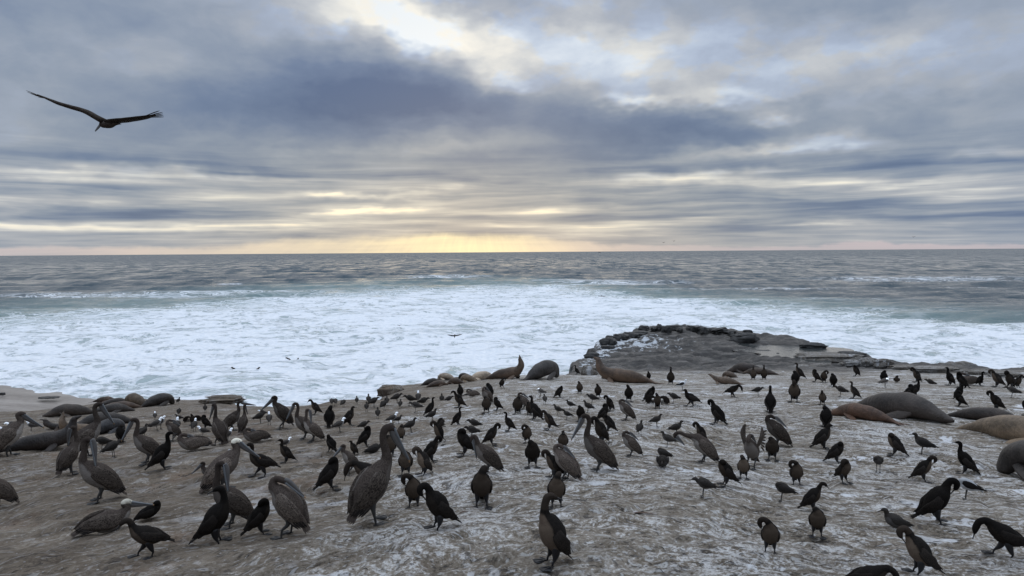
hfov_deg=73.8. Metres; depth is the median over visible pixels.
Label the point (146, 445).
pelican
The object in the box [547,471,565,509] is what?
cormorant
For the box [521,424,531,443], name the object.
cormorant
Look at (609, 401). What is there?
cormorant
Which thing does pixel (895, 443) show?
cormorant
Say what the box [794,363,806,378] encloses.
cormorant
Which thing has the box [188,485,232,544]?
cormorant
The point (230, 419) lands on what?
pelican
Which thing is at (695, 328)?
boulder
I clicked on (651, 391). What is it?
cormorant
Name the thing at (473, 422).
gull
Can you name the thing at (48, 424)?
sea lion
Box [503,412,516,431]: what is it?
cormorant
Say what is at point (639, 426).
gull
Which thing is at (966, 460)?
cormorant
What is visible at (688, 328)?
boulder
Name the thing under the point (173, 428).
pelican
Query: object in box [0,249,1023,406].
sea
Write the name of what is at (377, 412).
gull
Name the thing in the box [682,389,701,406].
cormorant
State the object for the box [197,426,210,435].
gull
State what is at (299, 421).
pelican
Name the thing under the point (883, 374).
cormorant
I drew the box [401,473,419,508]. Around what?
cormorant
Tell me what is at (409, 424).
gull
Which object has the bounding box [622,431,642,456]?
pelican
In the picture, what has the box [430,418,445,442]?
cormorant
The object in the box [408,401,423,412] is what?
gull
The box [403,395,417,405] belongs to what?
gull
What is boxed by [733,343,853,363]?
tide pool
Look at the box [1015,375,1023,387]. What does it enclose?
cormorant
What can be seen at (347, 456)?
pelican
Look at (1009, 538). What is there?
cormorant
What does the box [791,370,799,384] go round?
cormorant
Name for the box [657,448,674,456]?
gull
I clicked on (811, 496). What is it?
cormorant
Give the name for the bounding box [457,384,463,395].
cormorant
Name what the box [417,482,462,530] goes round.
cormorant
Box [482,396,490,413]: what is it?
cormorant
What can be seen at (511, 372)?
sea lion
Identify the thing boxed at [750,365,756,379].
cormorant
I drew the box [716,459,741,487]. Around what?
cormorant
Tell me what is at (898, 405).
sea lion
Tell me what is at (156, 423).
gull
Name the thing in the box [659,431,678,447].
gull
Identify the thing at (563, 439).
cormorant
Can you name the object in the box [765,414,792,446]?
pelican
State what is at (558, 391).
cormorant
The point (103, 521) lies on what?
pelican
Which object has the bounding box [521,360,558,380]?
sea lion
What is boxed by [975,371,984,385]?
cormorant
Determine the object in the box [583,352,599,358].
boulder
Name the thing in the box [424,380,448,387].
sea lion
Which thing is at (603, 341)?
boulder
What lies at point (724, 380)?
sea lion
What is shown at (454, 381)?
sea lion
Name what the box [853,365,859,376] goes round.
cormorant
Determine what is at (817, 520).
cormorant
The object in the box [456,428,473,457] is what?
cormorant
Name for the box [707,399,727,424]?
cormorant
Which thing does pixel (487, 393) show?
pelican
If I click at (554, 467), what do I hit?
cormorant
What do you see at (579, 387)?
cormorant
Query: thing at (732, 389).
cormorant
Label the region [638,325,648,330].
boulder
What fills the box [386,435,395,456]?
cormorant
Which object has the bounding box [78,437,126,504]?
pelican
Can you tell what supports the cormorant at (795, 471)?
on the rock shelf
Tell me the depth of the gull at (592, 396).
20.41 m
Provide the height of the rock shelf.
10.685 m
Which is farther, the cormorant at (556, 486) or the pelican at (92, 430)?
the pelican at (92, 430)
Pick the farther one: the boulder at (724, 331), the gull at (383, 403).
the boulder at (724, 331)
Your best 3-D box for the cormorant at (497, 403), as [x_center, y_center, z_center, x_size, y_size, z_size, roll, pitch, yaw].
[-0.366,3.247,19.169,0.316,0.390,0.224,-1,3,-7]
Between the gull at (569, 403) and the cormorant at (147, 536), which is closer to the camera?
the cormorant at (147, 536)
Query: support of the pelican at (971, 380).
on the rock shelf
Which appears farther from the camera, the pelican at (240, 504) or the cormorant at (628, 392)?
the cormorant at (628, 392)
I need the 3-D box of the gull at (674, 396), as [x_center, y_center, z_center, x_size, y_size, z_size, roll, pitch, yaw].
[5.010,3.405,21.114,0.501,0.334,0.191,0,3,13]
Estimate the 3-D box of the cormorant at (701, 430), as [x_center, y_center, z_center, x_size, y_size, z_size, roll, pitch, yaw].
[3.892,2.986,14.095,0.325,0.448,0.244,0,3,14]
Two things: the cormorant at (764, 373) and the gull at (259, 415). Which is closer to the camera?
the gull at (259, 415)
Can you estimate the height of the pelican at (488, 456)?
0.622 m
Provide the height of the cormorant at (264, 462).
0.644 m
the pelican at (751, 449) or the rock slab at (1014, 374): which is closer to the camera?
the pelican at (751, 449)
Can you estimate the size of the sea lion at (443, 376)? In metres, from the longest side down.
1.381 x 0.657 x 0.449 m
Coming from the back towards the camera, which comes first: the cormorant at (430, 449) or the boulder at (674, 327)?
the boulder at (674, 327)
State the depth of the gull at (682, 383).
28.19 m
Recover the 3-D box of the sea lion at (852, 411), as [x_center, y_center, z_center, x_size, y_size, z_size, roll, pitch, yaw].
[8.802,3.103,16.997,0.706,0.420,2.009,1,-2,-34]
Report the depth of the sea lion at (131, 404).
29.40 m
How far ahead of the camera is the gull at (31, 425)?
20.98 m
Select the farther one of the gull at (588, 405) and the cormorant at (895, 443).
the gull at (588, 405)
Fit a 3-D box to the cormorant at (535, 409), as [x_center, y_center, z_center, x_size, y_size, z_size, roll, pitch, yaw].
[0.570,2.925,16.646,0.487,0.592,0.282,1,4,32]
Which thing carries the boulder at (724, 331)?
on the rock shelf
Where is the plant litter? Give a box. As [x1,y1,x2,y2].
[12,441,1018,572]
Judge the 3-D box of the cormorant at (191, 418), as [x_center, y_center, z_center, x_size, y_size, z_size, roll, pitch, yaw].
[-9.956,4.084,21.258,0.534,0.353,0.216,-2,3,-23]
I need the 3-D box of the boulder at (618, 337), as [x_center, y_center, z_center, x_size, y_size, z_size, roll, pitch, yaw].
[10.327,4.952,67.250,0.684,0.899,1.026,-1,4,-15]
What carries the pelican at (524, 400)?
on the rock shelf
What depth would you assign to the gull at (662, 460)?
11.14 m
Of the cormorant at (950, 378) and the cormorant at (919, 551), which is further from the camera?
the cormorant at (950, 378)
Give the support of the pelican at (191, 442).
on the rock shelf
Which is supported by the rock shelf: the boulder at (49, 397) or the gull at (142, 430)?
the gull at (142, 430)
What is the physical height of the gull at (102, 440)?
0.366 m
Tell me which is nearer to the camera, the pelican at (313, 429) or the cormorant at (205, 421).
the pelican at (313, 429)
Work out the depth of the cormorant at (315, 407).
22.86 m
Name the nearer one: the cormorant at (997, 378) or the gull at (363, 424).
the gull at (363, 424)
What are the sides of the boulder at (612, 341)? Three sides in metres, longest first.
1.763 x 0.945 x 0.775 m
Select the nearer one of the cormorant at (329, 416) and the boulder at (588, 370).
the cormorant at (329, 416)
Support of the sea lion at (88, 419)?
on the rock shelf
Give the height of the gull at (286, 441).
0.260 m
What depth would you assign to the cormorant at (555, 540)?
6.00 m
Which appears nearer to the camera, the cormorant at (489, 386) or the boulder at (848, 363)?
the cormorant at (489, 386)
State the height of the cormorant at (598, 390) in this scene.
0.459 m
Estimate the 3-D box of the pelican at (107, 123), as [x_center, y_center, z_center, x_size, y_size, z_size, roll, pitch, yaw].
[-6.435,-2.738,10.591,2.080,0.616,0.263,0,3,0]
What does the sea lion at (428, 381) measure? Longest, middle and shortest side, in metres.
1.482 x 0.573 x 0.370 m
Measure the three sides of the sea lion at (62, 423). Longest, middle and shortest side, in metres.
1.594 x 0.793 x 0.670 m
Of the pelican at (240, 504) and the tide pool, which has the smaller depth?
the pelican at (240, 504)
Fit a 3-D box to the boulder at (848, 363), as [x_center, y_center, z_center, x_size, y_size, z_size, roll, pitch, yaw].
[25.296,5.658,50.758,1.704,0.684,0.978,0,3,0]
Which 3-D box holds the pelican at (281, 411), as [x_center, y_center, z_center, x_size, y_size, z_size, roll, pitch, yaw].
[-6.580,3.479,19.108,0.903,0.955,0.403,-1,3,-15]
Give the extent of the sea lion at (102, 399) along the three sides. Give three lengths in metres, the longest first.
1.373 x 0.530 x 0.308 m
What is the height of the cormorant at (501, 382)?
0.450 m
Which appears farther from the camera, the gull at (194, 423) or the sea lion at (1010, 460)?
the gull at (194, 423)
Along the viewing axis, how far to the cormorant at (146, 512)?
9.85 m
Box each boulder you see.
[38,396,60,398]
[581,365,597,374]
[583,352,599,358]
[599,338,609,344]
[601,345,614,349]
[608,337,616,344]
[613,334,621,340]
[619,333,631,339]
[624,332,643,337]
[633,330,647,333]
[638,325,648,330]
[656,324,662,330]
[661,326,671,333]
[666,325,679,330]
[686,326,692,331]
[687,325,697,331]
[700,327,708,334]
[709,329,736,332]
[711,327,727,333]
[729,332,759,342]
[799,342,827,348]
[840,359,859,367]
[858,357,876,366]
[873,359,894,367]
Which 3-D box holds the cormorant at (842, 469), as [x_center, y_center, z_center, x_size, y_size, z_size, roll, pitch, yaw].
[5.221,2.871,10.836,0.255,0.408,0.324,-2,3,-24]
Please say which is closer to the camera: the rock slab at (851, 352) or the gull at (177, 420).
the gull at (177, 420)
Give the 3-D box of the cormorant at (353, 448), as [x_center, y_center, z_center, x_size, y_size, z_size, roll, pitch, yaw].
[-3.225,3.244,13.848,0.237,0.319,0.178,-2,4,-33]
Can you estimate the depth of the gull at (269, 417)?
20.17 m
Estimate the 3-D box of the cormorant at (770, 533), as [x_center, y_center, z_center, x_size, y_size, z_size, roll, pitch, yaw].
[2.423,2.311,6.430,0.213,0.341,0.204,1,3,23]
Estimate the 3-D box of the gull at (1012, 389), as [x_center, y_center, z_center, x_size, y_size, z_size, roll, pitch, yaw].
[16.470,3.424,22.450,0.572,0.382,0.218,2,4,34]
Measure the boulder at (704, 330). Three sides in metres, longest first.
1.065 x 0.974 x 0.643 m
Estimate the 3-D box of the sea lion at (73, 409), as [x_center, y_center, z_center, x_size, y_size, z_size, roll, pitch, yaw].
[-17.077,4.758,26.629,2.075,0.519,0.801,1,-5,-29]
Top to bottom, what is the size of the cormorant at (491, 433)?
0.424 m
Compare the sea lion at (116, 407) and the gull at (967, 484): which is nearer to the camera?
the gull at (967, 484)
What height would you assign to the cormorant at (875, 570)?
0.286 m
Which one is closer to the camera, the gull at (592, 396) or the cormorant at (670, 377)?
the gull at (592, 396)
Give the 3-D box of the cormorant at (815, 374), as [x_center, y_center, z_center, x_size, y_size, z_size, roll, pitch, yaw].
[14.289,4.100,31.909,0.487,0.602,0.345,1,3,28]
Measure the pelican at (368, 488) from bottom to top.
1.149 m
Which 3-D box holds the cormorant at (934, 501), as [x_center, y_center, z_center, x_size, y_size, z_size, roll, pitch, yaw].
[5.066,2.531,8.174,0.525,0.560,0.305,0,3,14]
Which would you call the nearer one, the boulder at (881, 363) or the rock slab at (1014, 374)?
the rock slab at (1014, 374)
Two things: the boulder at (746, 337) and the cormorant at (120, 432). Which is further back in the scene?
the boulder at (746, 337)
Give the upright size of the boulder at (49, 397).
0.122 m
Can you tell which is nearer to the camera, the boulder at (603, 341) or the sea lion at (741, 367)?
the sea lion at (741, 367)
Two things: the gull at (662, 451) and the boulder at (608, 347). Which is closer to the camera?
the gull at (662, 451)
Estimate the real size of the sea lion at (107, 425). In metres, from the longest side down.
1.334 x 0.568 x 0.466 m
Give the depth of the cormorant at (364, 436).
14.87 m
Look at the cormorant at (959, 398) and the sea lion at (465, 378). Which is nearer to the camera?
the cormorant at (959, 398)
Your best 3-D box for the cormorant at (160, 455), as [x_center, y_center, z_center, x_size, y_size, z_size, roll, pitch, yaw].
[-6.844,3.175,13.303,0.599,0.728,0.346,-2,4,-31]
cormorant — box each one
[115,425,125,442]
[116,518,174,559]
[133,500,160,520]
[144,431,176,469]
[183,414,200,425]
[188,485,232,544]
[201,415,211,427]
[240,498,271,536]
[246,443,280,478]
[276,439,297,463]
[307,399,322,415]
[313,456,340,490]
[324,405,334,427]
[326,434,336,451]
[343,406,356,425]
[348,440,358,454]
[356,426,370,446]
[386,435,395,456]
[397,424,404,440]
[397,451,412,476]
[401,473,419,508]
[412,446,432,476]
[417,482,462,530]
[423,397,436,415]
[424,435,442,462]
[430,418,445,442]
[450,407,461,424]
[451,390,467,408]
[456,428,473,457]
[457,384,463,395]
[471,465,492,509]
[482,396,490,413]
[482,423,500,445]
[486,383,493,399]
[494,397,504,410]
[499,377,505,388]
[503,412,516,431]
[512,396,522,414]
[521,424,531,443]
[524,440,540,468]
[526,402,531,415]
[528,395,544,419]
[533,492,572,571]
[540,410,558,430]
[541,449,566,479]
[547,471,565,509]
[553,386,562,397]
[558,430,568,448]
[576,381,582,393]
[576,405,584,421]
[591,416,609,441]
[594,384,601,397]
[597,403,607,418]
[603,395,614,411]
[604,414,617,431]
[624,385,632,401]
[642,386,654,400]
[645,393,669,408]
[667,367,674,384]
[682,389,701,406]
[692,422,706,437]
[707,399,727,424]
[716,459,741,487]
[723,384,742,397]
[737,455,750,479]
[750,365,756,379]
[757,517,779,553]
[760,365,767,379]
[764,385,775,413]
[764,436,778,461]
[787,380,800,402]
[788,460,804,485]
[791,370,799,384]
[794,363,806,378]
[797,482,828,507]
[807,507,826,539]
[809,423,834,449]
[812,369,822,381]
[818,390,826,404]
[819,406,832,427]
[820,370,828,382]
[822,441,843,463]
[829,373,837,385]
[832,459,853,484]
[845,565,899,575]
[847,381,861,398]
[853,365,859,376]
[880,370,887,378]
[887,433,909,455]
[896,525,945,575]
[904,384,913,392]
[908,455,937,483]
[909,477,959,525]
[910,367,921,382]
[913,378,923,394]
[943,367,955,385]
[952,384,966,398]
[952,441,980,474]
[954,390,967,406]
[955,372,969,387]
[972,517,1023,558]
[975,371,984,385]
[986,390,1006,409]
[988,369,1005,387]
[1004,370,1015,386]
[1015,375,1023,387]
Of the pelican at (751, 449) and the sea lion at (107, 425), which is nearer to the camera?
the pelican at (751, 449)
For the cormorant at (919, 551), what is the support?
on the rock shelf
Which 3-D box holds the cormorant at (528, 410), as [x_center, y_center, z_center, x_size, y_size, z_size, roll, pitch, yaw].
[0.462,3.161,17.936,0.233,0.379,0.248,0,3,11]
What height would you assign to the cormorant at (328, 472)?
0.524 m
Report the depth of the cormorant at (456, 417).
16.99 m
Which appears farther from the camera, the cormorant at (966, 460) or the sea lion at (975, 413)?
the sea lion at (975, 413)
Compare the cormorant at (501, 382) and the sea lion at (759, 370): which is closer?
the cormorant at (501, 382)
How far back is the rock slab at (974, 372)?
36.69 m
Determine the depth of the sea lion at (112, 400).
31.30 m
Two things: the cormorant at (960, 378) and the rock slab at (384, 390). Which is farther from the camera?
the rock slab at (384, 390)
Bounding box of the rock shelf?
[0,324,1023,575]
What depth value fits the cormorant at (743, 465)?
10.57 m
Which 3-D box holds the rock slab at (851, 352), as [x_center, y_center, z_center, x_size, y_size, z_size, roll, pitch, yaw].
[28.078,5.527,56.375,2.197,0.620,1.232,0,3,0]
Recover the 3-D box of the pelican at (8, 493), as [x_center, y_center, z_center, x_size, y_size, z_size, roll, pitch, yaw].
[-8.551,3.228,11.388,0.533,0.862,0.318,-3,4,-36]
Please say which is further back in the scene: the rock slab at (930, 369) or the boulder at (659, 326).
the boulder at (659, 326)
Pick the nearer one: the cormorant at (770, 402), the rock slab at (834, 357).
the cormorant at (770, 402)
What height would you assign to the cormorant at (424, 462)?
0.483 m
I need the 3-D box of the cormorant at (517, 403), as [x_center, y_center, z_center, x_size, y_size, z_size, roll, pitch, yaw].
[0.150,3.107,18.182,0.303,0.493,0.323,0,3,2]
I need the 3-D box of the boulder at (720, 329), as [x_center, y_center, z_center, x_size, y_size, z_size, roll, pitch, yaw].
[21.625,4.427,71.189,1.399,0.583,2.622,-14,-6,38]
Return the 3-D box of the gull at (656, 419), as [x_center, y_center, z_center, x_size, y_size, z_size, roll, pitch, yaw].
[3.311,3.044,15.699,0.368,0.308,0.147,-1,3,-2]
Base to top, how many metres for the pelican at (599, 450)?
0.936 m
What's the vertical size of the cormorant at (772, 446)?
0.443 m
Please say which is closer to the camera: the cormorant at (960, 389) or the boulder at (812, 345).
the cormorant at (960, 389)
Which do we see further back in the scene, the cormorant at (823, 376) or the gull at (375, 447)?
the cormorant at (823, 376)
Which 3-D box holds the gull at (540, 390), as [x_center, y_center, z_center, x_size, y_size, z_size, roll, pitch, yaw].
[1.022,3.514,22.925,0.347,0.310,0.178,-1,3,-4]
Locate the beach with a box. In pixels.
[0,385,96,411]
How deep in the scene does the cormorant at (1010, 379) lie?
26.87 m
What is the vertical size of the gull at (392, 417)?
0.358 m
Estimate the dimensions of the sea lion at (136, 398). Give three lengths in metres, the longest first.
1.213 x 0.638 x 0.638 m
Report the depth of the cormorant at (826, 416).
15.69 m
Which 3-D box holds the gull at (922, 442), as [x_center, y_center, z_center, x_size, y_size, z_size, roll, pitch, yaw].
[7.960,3.017,13.192,0.471,0.420,0.210,3,5,48]
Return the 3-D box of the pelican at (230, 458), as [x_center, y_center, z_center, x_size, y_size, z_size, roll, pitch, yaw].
[-4.764,2.975,11.527,0.984,0.870,0.392,-2,3,-25]
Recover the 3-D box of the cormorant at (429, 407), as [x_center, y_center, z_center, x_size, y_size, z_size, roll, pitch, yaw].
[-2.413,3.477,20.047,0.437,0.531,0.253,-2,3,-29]
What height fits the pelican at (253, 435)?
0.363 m
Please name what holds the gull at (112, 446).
on the rock shelf
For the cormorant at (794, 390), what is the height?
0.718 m
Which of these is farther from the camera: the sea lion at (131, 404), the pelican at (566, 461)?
the sea lion at (131, 404)
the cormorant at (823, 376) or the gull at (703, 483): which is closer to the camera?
the gull at (703, 483)
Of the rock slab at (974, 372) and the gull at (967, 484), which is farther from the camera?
the rock slab at (974, 372)
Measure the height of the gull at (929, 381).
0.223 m
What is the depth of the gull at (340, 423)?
17.86 m
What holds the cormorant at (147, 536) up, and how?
on the rock shelf
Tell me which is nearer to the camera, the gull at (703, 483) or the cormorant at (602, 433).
the gull at (703, 483)
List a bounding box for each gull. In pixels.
[26,421,38,430]
[96,436,112,451]
[99,439,122,456]
[139,423,148,434]
[147,417,162,430]
[173,417,180,426]
[190,418,197,431]
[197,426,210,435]
[252,412,266,422]
[266,411,271,424]
[279,437,291,445]
[330,417,346,431]
[357,420,369,427]
[362,443,380,452]
[367,397,378,407]
[375,407,379,418]
[380,398,386,410]
[384,412,397,423]
[390,393,403,402]
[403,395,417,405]
[403,417,417,432]
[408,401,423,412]
[415,391,420,399]
[417,397,429,402]
[425,408,438,417]
[464,426,481,434]
[465,419,482,425]
[537,388,547,394]
[553,404,562,414]
[561,409,572,419]
[565,399,576,405]
[583,400,595,412]
[585,394,598,399]
[636,420,643,435]
[648,414,661,425]
[656,455,668,466]
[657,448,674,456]
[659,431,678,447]
[666,420,684,430]
[667,393,681,403]
[675,379,687,389]
[689,477,718,497]
[751,387,764,396]
[775,482,798,501]
[833,385,849,396]
[873,456,883,472]
[877,508,913,527]
[878,378,888,387]
[909,432,938,454]
[924,379,936,383]
[959,478,986,499]
[1002,386,1021,397]
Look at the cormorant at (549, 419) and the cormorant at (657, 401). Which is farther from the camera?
the cormorant at (657, 401)
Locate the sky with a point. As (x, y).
(285, 126)
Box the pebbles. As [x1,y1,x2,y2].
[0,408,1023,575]
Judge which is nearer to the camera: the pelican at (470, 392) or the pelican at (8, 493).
the pelican at (8, 493)
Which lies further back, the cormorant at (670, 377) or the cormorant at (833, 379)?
the cormorant at (670, 377)
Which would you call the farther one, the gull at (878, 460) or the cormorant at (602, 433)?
the cormorant at (602, 433)
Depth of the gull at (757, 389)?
23.82 m
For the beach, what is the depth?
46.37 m
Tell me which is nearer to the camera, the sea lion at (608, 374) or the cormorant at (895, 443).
the cormorant at (895, 443)
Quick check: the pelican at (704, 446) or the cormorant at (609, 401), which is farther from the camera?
the cormorant at (609, 401)
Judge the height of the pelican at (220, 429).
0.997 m
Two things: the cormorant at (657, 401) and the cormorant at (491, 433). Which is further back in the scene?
the cormorant at (657, 401)
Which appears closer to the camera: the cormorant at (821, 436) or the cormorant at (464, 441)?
the cormorant at (464, 441)
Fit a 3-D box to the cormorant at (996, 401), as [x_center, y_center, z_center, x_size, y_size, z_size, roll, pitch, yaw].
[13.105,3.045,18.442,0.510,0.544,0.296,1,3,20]
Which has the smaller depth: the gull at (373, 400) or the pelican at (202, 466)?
the pelican at (202, 466)
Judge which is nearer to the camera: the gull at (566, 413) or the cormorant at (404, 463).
the cormorant at (404, 463)
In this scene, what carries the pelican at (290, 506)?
on the rock shelf
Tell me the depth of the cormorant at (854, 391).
22.74 m
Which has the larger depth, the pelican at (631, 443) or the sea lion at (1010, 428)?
the sea lion at (1010, 428)
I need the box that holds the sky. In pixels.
[0,0,1023,255]
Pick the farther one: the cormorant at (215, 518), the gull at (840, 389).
the gull at (840, 389)
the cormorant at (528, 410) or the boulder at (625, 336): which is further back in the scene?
the boulder at (625, 336)
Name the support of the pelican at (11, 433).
on the rock shelf
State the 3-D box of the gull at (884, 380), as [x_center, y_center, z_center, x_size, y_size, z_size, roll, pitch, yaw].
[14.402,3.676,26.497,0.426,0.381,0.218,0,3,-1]
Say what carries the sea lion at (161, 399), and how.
on the rock shelf
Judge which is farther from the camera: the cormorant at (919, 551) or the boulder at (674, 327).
the boulder at (674, 327)
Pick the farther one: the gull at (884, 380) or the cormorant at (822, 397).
the gull at (884, 380)
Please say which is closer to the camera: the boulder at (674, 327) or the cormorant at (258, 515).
the cormorant at (258, 515)
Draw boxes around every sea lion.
[0,415,81,452]
[40,419,83,429]
[42,404,92,416]
[58,411,87,430]
[77,412,134,423]
[89,396,113,402]
[97,403,134,412]
[98,398,123,406]
[100,418,125,433]
[106,401,141,407]
[124,393,144,405]
[141,393,174,406]
[419,378,437,385]
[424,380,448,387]
[437,373,453,379]
[447,378,463,383]
[460,374,476,382]
[472,371,490,379]
[480,355,523,379]
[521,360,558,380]
[593,357,663,383]
[708,374,745,384]
[722,371,737,377]
[727,362,759,373]
[742,367,779,374]
[831,403,908,425]
[857,392,954,422]
[947,407,1013,419]
[955,415,1023,443]
[996,440,1023,479]
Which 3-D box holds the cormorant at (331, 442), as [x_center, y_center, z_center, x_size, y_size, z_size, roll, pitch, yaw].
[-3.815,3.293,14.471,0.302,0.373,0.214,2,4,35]
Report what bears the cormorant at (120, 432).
on the rock shelf
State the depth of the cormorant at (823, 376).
31.73 m
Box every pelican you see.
[0,411,43,456]
[0,478,19,505]
[26,90,162,131]
[55,426,79,474]
[69,402,113,457]
[70,499,153,537]
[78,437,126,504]
[121,418,165,465]
[165,419,181,441]
[177,433,213,449]
[191,462,206,473]
[199,438,260,493]
[209,403,228,445]
[212,461,253,530]
[223,401,255,429]
[237,404,247,432]
[243,428,271,441]
[260,396,293,429]
[268,476,309,539]
[286,402,309,440]
[304,408,325,442]
[334,444,358,475]
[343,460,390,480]
[346,424,409,525]
[466,389,479,395]
[470,434,504,472]
[482,386,492,401]
[517,392,529,409]
[553,443,582,480]
[571,414,618,472]
[618,399,636,420]
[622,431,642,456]
[673,431,719,463]
[740,424,766,469]
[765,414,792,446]
[962,372,983,384]
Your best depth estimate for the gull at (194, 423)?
19.54 m
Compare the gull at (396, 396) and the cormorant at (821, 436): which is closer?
the cormorant at (821, 436)
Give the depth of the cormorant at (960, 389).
22.10 m
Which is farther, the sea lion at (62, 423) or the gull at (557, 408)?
the sea lion at (62, 423)
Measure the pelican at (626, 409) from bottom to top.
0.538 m
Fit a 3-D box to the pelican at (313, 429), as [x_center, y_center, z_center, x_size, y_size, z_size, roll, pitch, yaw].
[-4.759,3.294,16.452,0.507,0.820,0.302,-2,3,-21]
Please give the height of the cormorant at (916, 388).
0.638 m
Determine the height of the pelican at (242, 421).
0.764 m
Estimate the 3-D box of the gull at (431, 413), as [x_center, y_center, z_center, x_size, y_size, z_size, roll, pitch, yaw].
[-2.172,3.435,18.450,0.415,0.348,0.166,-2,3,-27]
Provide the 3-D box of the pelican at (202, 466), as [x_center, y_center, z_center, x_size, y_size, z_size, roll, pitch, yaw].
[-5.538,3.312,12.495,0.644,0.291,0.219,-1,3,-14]
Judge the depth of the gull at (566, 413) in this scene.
16.66 m
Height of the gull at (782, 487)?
0.271 m
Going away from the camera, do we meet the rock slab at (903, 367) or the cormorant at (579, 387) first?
the cormorant at (579, 387)
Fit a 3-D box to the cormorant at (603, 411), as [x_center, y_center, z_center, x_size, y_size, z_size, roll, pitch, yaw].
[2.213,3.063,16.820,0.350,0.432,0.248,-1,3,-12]
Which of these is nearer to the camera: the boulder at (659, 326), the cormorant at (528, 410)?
the cormorant at (528, 410)
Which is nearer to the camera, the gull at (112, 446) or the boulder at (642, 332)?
the gull at (112, 446)
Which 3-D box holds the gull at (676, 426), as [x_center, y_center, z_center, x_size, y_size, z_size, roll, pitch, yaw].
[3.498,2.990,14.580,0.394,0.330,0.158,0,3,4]
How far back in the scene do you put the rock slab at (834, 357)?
55.42 m
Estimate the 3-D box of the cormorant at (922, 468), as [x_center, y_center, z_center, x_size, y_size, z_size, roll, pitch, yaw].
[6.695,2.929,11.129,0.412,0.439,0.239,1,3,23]
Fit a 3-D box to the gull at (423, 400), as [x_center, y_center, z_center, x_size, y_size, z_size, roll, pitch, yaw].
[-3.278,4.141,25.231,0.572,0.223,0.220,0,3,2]
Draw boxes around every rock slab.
[198,394,246,403]
[377,384,403,396]
[793,352,864,362]
[838,351,866,355]
[887,364,915,369]
[912,365,964,372]
[963,370,987,374]
[985,372,1021,377]
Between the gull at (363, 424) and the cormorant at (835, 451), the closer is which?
the cormorant at (835, 451)
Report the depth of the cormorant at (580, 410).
16.57 m
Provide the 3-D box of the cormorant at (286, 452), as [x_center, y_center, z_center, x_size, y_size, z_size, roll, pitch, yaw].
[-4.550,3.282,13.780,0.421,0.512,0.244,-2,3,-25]
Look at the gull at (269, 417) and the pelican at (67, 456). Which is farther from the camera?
the gull at (269, 417)
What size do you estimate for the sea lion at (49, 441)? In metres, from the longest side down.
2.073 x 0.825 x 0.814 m
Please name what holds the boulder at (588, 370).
on the rock shelf
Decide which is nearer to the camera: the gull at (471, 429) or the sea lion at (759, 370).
the gull at (471, 429)
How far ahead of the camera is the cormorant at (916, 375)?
31.31 m
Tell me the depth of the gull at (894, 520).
7.98 m
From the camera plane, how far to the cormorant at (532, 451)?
11.12 m
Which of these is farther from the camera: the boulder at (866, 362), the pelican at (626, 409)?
the boulder at (866, 362)
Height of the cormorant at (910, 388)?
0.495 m
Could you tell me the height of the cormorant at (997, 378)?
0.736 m
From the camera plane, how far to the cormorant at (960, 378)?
27.78 m
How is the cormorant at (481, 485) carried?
on the rock shelf
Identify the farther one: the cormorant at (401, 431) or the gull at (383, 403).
the gull at (383, 403)
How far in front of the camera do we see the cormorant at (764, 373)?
33.22 m
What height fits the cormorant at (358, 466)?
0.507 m
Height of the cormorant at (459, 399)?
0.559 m
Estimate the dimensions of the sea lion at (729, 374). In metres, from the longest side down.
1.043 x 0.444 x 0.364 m
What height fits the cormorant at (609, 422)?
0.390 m
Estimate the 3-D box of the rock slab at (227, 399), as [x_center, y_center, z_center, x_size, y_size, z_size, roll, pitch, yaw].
[-12.809,4.963,30.307,2.003,0.314,1.136,0,3,0]
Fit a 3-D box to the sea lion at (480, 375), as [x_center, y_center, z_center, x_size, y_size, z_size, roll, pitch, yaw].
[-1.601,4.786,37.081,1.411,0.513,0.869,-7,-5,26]
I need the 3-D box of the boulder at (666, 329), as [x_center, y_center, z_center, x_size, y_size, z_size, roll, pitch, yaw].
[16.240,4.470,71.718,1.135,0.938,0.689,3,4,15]
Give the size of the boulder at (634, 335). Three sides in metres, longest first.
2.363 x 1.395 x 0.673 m
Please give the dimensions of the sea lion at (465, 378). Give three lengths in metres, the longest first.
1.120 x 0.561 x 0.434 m
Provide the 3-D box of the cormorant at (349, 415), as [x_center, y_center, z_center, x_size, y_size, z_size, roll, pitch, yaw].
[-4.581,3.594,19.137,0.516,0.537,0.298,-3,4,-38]

